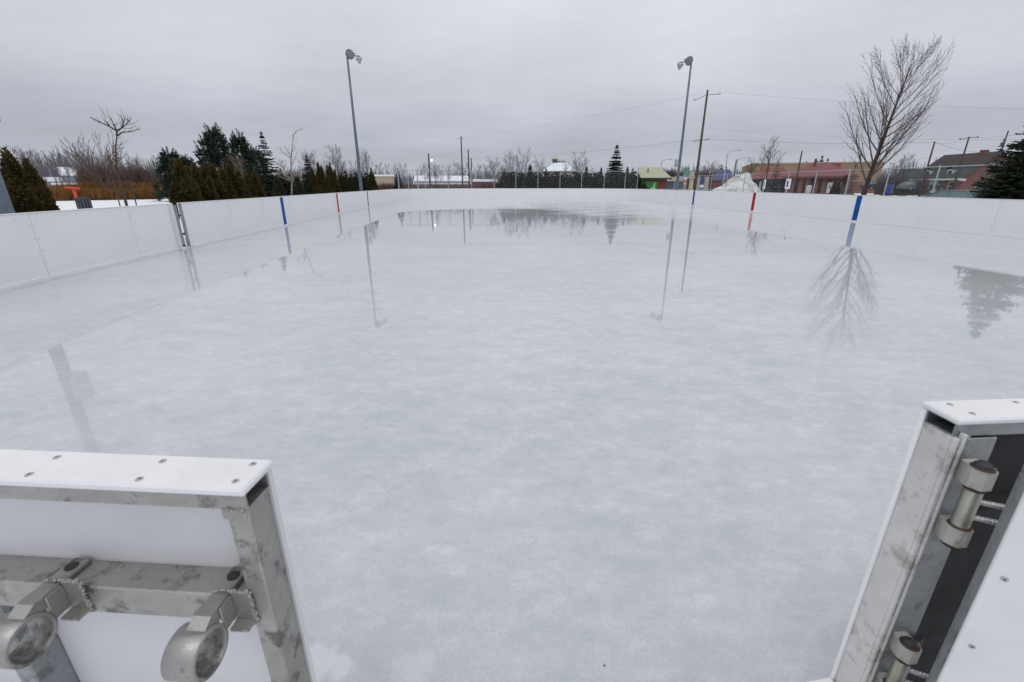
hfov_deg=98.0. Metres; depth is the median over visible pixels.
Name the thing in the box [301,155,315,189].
spruce
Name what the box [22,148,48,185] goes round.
bare tree
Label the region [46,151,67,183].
bare tree
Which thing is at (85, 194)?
orange shrub
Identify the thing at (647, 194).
rink board
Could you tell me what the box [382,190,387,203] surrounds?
rink board
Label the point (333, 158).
bare tree
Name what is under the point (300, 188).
hedge shrub
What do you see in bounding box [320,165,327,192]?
cedar
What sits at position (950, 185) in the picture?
window
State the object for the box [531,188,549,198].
rink board
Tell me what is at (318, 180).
cedar
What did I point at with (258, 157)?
pine
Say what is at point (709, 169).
bare tree
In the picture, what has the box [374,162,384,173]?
bare tree
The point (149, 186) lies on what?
orange shrub
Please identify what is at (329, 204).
rink board
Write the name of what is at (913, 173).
house
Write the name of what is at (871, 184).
parked car
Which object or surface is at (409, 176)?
chain link fence
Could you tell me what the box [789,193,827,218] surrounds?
rink board
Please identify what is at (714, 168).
bare tree
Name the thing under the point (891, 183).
brown shrub
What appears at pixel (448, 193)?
rink board
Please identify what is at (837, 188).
cedar
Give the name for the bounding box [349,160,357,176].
bare tree
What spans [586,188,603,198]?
rink board
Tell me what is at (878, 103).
power line
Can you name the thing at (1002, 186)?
spruce
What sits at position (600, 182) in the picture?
hedge shrub
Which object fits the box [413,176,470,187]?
long shed
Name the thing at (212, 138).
pine
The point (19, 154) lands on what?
bare tree
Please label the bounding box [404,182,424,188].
red twig shrub
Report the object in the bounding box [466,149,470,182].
utility pole
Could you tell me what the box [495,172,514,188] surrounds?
hedge shrub
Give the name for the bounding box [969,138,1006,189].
spruce
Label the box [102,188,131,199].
orange shrub
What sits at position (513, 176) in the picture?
hedge shrub
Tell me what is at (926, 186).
brown shrub
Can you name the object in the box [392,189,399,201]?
rink board
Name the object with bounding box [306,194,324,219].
rink board
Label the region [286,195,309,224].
rink board
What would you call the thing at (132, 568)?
rink board
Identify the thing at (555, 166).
house
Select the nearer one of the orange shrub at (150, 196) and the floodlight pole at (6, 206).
the floodlight pole at (6, 206)
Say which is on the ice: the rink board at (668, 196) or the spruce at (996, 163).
the rink board at (668, 196)
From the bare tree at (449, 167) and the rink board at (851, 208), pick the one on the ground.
the bare tree at (449, 167)
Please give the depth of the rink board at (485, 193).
53.67 m
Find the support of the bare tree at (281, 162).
on the ground
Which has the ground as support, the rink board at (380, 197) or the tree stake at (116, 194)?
the tree stake at (116, 194)
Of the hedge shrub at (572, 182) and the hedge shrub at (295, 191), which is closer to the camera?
the hedge shrub at (295, 191)
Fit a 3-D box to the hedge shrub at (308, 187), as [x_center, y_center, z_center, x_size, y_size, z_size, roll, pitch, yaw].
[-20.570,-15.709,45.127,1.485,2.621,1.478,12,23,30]
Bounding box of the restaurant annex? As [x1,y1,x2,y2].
[751,168,787,192]
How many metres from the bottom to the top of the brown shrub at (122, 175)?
4.031 m
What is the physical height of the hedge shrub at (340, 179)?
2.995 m
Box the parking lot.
[881,195,925,196]
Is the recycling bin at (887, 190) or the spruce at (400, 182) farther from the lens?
the recycling bin at (887, 190)
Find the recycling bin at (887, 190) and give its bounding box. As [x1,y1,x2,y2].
[882,184,894,193]
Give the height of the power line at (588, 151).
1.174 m
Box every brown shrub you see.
[68,165,103,183]
[75,164,109,179]
[92,166,123,185]
[113,166,142,185]
[121,165,149,185]
[131,167,154,183]
[139,169,163,185]
[149,173,169,191]
[707,172,715,190]
[874,175,891,194]
[883,174,900,194]
[890,176,910,194]
[900,177,916,194]
[908,179,922,194]
[912,175,932,194]
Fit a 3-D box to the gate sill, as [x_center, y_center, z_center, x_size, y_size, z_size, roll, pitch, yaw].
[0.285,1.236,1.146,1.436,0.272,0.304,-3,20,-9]
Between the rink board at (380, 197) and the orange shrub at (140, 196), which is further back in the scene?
the orange shrub at (140, 196)
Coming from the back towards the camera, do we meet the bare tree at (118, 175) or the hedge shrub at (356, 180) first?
the hedge shrub at (356, 180)
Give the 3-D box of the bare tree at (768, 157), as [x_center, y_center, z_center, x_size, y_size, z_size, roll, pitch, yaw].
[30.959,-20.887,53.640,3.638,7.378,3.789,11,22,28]
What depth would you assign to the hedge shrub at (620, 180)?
57.67 m
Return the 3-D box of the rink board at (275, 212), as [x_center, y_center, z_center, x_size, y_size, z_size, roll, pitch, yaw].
[-9.624,-5.244,18.127,0.127,1.200,2.436,-2,19,-5]
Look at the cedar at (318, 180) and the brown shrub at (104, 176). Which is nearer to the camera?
the cedar at (318, 180)
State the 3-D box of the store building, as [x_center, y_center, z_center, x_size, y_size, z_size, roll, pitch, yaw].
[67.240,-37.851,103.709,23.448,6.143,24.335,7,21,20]
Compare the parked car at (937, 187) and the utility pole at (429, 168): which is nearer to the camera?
the parked car at (937, 187)
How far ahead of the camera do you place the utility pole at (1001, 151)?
54.32 m
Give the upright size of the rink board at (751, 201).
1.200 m
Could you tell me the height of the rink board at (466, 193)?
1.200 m
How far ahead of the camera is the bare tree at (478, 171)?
150.10 m
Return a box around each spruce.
[255,132,284,196]
[270,168,290,193]
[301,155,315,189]
[393,168,404,188]
[606,145,624,174]
[766,159,780,192]
[842,165,858,194]
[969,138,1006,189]
[971,126,1023,199]
[976,142,1023,199]
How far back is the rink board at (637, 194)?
48.15 m
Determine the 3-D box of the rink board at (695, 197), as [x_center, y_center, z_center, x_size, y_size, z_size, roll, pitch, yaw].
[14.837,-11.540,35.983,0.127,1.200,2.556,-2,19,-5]
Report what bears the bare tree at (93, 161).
on the ground
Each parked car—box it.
[858,181,876,189]
[896,181,929,190]
[923,190,990,198]
[926,181,945,190]
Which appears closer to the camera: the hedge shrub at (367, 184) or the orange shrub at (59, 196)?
the orange shrub at (59, 196)
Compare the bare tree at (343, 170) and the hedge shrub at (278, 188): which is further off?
the bare tree at (343, 170)
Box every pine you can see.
[149,146,186,200]
[170,154,199,185]
[193,122,248,176]
[225,128,266,187]
[246,144,268,187]
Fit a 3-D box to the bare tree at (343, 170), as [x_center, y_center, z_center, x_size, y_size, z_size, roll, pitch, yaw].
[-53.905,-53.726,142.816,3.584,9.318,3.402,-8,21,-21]
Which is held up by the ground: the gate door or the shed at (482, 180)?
the shed at (482, 180)
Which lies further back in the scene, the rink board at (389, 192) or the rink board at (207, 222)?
the rink board at (389, 192)
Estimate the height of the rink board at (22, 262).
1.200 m
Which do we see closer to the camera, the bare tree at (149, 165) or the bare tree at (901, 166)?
the bare tree at (901, 166)
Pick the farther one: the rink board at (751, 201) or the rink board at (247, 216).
the rink board at (751, 201)
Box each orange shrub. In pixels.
[48,183,79,191]
[50,186,73,200]
[59,187,86,200]
[63,179,97,189]
[72,188,96,199]
[80,187,111,199]
[94,179,134,188]
[94,188,115,199]
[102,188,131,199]
[117,189,139,199]
[124,181,157,190]
[126,188,148,199]
[135,181,165,197]
[137,187,162,198]
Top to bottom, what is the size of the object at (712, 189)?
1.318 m
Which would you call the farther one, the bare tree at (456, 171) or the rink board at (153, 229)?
the bare tree at (456, 171)
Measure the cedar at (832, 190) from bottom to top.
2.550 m
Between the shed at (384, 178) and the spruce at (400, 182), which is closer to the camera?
the spruce at (400, 182)
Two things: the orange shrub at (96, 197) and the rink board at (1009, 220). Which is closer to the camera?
the rink board at (1009, 220)
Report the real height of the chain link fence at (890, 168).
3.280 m
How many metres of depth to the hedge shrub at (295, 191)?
37.39 m
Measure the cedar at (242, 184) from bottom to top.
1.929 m
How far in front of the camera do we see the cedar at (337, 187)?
45.79 m
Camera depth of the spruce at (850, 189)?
44.29 m
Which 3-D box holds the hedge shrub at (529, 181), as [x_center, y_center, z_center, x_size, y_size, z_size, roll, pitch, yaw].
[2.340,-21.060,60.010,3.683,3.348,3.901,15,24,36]
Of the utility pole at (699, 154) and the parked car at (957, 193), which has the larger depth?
the utility pole at (699, 154)
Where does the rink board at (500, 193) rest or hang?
on the ice
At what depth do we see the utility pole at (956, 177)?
50.07 m
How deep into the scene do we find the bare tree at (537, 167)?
75.98 m
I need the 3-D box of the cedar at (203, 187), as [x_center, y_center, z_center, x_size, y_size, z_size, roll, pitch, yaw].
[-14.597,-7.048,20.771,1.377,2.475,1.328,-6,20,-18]
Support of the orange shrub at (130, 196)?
on the ground
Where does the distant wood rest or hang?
on the ground
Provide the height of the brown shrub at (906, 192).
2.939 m
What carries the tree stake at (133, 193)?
on the ground
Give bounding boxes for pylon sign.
[682,167,689,188]
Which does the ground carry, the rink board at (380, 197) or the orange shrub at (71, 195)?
the orange shrub at (71, 195)
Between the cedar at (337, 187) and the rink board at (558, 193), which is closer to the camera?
the cedar at (337, 187)
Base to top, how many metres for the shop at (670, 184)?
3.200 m
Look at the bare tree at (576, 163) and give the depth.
73.95 m
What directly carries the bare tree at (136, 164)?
on the ground
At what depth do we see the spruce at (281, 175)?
37.13 m
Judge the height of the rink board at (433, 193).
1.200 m
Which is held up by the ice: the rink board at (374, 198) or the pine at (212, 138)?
the rink board at (374, 198)
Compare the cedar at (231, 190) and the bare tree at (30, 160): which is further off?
the bare tree at (30, 160)
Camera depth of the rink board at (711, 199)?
33.51 m
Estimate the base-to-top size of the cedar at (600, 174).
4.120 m
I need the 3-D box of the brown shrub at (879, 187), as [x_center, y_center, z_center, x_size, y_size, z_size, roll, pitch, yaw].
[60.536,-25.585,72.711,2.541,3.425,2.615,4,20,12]
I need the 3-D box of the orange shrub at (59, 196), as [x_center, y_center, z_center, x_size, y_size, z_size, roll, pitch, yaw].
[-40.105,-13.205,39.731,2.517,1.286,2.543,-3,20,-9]
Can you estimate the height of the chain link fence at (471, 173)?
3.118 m
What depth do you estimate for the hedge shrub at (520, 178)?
60.48 m
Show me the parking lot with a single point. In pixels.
(903, 195)
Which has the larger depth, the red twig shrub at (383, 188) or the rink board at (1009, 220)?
the red twig shrub at (383, 188)
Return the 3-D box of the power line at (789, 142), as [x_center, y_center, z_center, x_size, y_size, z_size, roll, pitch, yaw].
[33.054,-22.143,49.164,21.962,1.012,0.028,7,21,20]
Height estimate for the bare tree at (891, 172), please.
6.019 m
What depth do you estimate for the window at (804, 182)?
68.72 m
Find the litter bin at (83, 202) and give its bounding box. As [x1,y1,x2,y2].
[74,197,92,208]
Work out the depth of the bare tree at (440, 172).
153.44 m
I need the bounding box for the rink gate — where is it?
[166,203,191,249]
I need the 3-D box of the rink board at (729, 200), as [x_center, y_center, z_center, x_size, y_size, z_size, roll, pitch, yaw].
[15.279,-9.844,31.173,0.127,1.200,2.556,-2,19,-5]
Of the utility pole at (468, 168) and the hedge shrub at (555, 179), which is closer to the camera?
the hedge shrub at (555, 179)
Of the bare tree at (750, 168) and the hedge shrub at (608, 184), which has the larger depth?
the bare tree at (750, 168)
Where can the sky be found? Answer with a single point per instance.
(430, 74)
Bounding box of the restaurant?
[782,159,858,193]
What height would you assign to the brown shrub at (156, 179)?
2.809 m
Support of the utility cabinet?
on the parking lot
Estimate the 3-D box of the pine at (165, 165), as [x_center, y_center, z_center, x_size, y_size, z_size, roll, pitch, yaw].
[-28.997,-14.225,38.087,4.250,4.555,3.967,-5,20,-13]
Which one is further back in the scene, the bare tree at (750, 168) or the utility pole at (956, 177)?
the bare tree at (750, 168)
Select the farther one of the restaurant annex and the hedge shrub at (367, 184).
the restaurant annex
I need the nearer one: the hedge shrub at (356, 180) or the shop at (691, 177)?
the hedge shrub at (356, 180)
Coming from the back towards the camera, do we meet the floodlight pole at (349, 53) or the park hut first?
the park hut
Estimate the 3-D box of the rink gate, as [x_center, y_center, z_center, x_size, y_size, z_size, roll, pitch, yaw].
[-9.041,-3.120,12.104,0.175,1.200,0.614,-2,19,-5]
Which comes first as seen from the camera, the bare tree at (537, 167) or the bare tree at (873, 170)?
the bare tree at (873, 170)
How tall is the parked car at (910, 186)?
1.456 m
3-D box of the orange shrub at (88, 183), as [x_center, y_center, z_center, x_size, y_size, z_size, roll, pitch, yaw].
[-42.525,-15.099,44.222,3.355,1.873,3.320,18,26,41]
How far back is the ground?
33.98 m
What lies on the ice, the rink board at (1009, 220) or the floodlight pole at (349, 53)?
the rink board at (1009, 220)
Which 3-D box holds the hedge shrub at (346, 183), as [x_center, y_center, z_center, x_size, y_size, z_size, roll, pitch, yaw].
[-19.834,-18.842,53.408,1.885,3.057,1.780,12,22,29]
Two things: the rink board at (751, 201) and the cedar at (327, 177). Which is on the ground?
the cedar at (327, 177)
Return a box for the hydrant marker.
[64,186,79,196]
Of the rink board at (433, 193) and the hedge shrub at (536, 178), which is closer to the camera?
the rink board at (433, 193)
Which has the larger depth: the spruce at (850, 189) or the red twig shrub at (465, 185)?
the red twig shrub at (465, 185)
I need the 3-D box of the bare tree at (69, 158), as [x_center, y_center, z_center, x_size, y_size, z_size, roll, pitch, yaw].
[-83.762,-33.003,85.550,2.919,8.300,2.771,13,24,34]
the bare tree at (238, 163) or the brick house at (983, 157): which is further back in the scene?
the brick house at (983, 157)
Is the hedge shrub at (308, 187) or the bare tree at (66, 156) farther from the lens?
the bare tree at (66, 156)
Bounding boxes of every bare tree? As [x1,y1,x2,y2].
[6,145,33,163]
[16,149,43,176]
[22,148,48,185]
[38,150,57,184]
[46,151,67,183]
[57,154,77,184]
[62,148,81,173]
[74,150,90,173]
[83,152,103,167]
[90,104,141,205]
[130,156,144,172]
[142,161,154,171]
[225,153,245,178]
[268,127,308,195]
[277,160,285,175]
[298,150,318,173]
[305,152,316,173]
[324,144,346,176]
[330,147,343,177]
[338,160,347,176]
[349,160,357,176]
[358,149,367,180]
[361,151,372,175]
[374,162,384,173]
[391,163,399,179]
[399,162,406,185]
[435,164,444,180]
[445,165,451,182]
[451,163,460,175]
[475,156,503,183]
[475,164,481,178]
[498,152,520,174]
[511,147,533,172]
[533,156,545,174]
[563,159,568,176]
[570,150,589,175]
[701,161,717,174]
[709,160,722,177]
[745,158,760,174]
[753,134,785,191]
[838,33,954,194]
[882,162,898,178]
[889,152,915,179]
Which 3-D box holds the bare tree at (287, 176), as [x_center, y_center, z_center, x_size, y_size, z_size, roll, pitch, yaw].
[-16.950,-13.461,34.139,2.900,5.697,2.804,-11,22,-29]
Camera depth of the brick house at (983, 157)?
73.23 m
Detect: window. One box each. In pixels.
[801,180,805,192]
[817,180,822,192]
[947,182,953,189]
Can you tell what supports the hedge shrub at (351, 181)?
on the ground
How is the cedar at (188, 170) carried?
on the ground
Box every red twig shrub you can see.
[377,182,392,189]
[378,181,395,188]
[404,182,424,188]
[455,183,474,187]
[465,182,487,187]
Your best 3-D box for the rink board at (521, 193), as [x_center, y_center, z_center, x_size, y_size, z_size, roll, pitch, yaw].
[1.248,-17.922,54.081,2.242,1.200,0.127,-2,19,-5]
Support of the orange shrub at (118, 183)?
on the ground
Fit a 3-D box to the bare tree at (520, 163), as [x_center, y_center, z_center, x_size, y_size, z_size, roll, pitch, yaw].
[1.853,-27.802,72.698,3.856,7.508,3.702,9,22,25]
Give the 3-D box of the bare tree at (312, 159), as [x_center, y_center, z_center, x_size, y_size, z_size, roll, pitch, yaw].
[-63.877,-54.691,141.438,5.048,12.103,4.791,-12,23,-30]
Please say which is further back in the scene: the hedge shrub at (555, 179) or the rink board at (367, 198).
the hedge shrub at (555, 179)
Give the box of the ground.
[56,193,873,237]
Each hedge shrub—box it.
[271,172,287,196]
[284,173,298,195]
[294,174,305,194]
[303,173,316,194]
[338,172,346,191]
[342,171,351,191]
[348,173,355,191]
[352,172,358,191]
[357,173,365,190]
[363,173,371,190]
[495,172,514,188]
[507,172,519,188]
[517,173,526,187]
[520,172,538,187]
[532,172,540,183]
[537,171,556,187]
[549,172,561,187]
[557,174,565,187]
[561,175,579,188]
[573,173,580,186]
[577,172,594,188]
[589,172,601,187]
[593,176,606,187]
[598,173,619,188]
[612,171,625,188]
[621,171,631,188]
[625,171,647,188]
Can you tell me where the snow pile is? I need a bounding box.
[712,173,761,191]
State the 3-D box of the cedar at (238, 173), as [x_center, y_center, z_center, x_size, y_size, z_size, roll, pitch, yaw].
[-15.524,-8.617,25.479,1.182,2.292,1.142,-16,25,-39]
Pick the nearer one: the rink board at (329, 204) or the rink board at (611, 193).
the rink board at (329, 204)
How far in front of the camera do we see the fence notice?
39.06 m
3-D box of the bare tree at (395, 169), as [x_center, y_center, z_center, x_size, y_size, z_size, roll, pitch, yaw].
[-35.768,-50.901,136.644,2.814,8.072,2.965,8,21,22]
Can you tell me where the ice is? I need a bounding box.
[0,199,1023,681]
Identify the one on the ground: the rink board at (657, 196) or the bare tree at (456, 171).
the bare tree at (456, 171)
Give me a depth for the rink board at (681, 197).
38.30 m
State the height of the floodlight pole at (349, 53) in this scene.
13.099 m
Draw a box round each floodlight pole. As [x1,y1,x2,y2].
[0,119,14,213]
[345,49,363,190]
[674,56,692,189]
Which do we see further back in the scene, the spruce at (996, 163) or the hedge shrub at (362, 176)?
the hedge shrub at (362, 176)
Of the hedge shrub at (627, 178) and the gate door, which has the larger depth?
the hedge shrub at (627, 178)
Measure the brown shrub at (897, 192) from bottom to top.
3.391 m
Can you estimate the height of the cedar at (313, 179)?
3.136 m
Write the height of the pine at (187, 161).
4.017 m
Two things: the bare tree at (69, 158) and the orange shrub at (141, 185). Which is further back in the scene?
the bare tree at (69, 158)
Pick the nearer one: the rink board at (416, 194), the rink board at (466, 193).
the rink board at (416, 194)
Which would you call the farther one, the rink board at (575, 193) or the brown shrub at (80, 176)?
the brown shrub at (80, 176)
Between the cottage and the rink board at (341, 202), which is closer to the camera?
the rink board at (341, 202)
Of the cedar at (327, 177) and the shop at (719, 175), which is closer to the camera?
the cedar at (327, 177)
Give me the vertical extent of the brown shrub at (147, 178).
3.392 m
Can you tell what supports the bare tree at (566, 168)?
on the ground
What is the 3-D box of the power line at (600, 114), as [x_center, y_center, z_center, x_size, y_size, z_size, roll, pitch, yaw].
[5.347,-36.190,73.920,0.020,0.605,57.576,-13,23,-32]
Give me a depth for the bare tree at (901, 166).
78.63 m
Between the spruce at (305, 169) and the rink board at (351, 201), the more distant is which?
the spruce at (305, 169)
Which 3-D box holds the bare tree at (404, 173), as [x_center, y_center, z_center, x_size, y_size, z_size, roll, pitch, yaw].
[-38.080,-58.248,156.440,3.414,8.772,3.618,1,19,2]
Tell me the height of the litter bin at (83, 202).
0.785 m
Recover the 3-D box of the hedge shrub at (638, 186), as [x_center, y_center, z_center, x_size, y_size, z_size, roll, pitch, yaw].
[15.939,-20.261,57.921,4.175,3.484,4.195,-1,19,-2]
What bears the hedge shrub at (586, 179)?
on the ground
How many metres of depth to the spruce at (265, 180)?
37.12 m
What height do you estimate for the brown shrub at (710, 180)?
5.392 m
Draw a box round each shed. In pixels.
[374,174,393,184]
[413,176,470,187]
[472,179,496,185]
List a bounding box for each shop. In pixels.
[666,177,683,188]
[686,172,709,190]
[711,170,731,190]
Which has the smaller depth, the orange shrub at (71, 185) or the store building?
the orange shrub at (71, 185)
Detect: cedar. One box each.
[0,146,35,212]
[21,157,59,211]
[168,158,201,217]
[184,164,204,200]
[190,162,213,200]
[199,164,218,198]
[205,176,220,199]
[208,162,228,199]
[218,167,238,198]
[226,162,245,198]
[235,169,250,196]
[238,176,252,197]
[243,173,259,197]
[251,171,267,196]
[310,167,317,193]
[316,162,325,193]
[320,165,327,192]
[326,165,331,192]
[328,162,335,192]
[333,169,341,192]
[368,167,379,189]
[598,168,603,179]
[829,179,835,193]
[835,179,840,193]
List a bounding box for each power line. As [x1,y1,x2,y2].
[476,94,696,135]
[477,139,699,158]
[709,139,930,142]
[713,128,1021,139]
[715,91,1008,108]
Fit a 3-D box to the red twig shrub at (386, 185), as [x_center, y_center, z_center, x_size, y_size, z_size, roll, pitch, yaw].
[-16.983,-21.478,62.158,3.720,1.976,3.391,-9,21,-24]
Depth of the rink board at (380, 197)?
38.75 m
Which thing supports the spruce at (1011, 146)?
on the ground
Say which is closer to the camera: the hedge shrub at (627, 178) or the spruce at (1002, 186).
the spruce at (1002, 186)
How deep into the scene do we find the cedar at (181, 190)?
18.75 m
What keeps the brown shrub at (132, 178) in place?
on the ground
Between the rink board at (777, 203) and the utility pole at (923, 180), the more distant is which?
the utility pole at (923, 180)
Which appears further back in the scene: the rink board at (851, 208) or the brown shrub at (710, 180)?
the brown shrub at (710, 180)
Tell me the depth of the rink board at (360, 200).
31.84 m
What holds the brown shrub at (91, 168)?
on the ground
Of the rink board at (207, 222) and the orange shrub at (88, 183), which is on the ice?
the rink board at (207, 222)
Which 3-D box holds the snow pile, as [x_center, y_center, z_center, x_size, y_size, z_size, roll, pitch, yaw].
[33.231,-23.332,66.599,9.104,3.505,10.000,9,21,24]
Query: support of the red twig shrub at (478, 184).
on the ground
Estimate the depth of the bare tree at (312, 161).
81.16 m
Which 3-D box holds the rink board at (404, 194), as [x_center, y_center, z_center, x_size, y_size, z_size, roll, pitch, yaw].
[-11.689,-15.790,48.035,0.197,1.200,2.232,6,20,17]
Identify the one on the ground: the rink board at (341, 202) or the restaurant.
the restaurant
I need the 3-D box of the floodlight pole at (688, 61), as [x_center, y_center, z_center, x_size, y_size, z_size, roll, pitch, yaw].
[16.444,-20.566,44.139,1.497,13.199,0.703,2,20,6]
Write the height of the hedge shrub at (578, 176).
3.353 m
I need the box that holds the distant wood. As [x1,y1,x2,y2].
[0,146,936,185]
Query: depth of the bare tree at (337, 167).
160.04 m
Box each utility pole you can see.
[428,153,431,183]
[460,136,463,186]
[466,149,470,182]
[693,90,720,189]
[793,151,802,192]
[918,141,935,196]
[952,136,978,189]
[991,131,1008,178]
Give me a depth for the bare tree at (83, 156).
80.83 m
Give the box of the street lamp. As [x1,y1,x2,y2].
[722,149,740,185]
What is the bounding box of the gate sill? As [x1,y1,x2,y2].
[808,678,833,681]
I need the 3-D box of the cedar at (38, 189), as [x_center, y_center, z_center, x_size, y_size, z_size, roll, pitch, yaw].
[-12.390,-3.675,11.682,0.982,2.133,0.964,10,22,27]
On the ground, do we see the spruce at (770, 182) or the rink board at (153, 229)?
the spruce at (770, 182)
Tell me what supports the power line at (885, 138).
attached to the utility pole at (699, 154)
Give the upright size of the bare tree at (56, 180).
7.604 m
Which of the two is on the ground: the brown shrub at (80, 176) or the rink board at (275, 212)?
the brown shrub at (80, 176)
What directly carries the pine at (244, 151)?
on the ground
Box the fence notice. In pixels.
[785,179,791,192]
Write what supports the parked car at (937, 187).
on the ground
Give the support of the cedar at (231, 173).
on the ground
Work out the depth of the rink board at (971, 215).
16.49 m
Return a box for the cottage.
[43,167,77,186]
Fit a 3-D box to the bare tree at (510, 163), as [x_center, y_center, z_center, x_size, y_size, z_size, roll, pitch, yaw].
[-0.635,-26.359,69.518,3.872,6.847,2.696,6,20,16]
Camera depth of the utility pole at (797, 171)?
62.46 m
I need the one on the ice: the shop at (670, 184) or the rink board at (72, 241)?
the rink board at (72, 241)
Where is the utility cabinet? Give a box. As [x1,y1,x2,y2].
[805,185,811,192]
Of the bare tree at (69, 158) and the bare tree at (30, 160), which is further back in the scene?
the bare tree at (69, 158)
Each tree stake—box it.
[113,181,120,205]
[130,181,136,204]
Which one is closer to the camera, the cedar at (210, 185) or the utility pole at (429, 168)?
the cedar at (210, 185)
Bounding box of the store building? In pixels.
[741,161,884,192]
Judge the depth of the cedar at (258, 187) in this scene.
26.91 m
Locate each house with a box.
[894,168,923,179]
[908,150,1012,194]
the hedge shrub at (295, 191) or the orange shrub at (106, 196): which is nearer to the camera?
the hedge shrub at (295, 191)
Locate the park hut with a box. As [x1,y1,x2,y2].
[636,167,671,188]
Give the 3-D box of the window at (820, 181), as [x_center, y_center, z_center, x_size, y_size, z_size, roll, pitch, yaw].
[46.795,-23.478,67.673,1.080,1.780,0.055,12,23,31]
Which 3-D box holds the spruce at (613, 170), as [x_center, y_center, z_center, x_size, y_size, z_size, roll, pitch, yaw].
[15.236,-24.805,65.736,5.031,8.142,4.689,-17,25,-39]
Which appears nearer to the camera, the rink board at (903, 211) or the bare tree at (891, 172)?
the rink board at (903, 211)
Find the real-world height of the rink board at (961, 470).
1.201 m
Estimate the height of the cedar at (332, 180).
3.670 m
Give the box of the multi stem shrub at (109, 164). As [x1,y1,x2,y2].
[54,122,128,190]
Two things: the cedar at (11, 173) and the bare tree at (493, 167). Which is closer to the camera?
the cedar at (11, 173)
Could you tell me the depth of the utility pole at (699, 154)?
52.77 m
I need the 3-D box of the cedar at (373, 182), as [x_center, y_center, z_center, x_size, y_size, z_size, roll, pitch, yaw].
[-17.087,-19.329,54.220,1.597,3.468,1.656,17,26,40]
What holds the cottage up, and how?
on the ground
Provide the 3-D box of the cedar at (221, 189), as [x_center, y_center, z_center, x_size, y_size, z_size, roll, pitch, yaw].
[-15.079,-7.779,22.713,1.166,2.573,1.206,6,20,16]
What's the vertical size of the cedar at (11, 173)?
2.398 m
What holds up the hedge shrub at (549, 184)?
on the ground
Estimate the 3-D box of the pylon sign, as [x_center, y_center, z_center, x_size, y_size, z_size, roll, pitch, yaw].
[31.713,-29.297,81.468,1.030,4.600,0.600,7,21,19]
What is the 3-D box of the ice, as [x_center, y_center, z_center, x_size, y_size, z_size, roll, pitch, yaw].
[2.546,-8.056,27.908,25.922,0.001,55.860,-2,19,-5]
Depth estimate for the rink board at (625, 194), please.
50.09 m
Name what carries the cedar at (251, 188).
on the ground
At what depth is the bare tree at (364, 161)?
62.16 m
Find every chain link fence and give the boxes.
[398,170,417,188]
[417,170,638,188]
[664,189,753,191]
[673,164,1019,196]
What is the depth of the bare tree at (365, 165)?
64.10 m
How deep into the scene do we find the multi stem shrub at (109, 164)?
42.05 m
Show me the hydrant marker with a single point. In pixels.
(73, 190)
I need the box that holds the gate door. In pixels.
[926,464,1023,681]
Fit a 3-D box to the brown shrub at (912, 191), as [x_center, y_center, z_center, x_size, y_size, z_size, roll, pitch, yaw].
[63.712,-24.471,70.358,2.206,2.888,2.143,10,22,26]
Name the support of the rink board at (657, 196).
on the ice
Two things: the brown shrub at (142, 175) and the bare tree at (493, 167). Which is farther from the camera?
the bare tree at (493, 167)
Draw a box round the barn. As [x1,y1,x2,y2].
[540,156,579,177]
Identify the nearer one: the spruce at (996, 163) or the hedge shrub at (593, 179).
the spruce at (996, 163)
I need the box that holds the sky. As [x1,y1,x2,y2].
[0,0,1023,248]
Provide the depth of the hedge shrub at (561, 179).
60.06 m
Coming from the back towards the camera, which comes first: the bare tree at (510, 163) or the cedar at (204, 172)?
the bare tree at (510, 163)
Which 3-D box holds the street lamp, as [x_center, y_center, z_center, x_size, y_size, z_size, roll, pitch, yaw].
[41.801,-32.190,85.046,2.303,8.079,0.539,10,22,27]
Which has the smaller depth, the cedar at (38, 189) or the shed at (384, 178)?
the cedar at (38, 189)
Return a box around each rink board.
[0,213,51,291]
[0,449,316,681]
[25,206,141,278]
[127,204,180,258]
[182,200,235,246]
[228,198,266,236]
[260,196,290,229]
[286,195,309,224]
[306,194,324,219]
[322,193,337,216]
[335,192,348,213]
[346,192,357,211]
[354,191,365,209]
[364,191,371,207]
[370,190,377,205]
[377,190,383,204]
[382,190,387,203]
[386,189,392,202]
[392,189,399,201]
[398,189,409,200]
[409,189,423,199]
[423,188,439,199]
[440,188,457,198]
[457,188,475,198]
[476,188,494,198]
[495,188,512,198]
[513,188,531,198]
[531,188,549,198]
[550,188,567,198]
[568,188,585,198]
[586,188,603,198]
[603,188,619,199]
[619,189,632,199]
[632,189,642,200]
[642,189,652,201]
[652,189,663,202]
[662,190,674,203]
[674,190,688,204]
[687,190,703,206]
[701,191,720,207]
[719,191,740,209]
[739,192,764,212]
[761,192,792,214]
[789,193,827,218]
[822,194,869,222]
[830,398,1023,681]
[863,195,924,227]
[915,197,1001,234]
[989,199,1023,238]
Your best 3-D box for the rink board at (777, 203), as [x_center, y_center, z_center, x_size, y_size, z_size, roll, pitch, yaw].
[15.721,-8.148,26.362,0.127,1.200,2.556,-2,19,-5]
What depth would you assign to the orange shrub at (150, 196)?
43.20 m
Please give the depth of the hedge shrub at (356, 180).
53.40 m

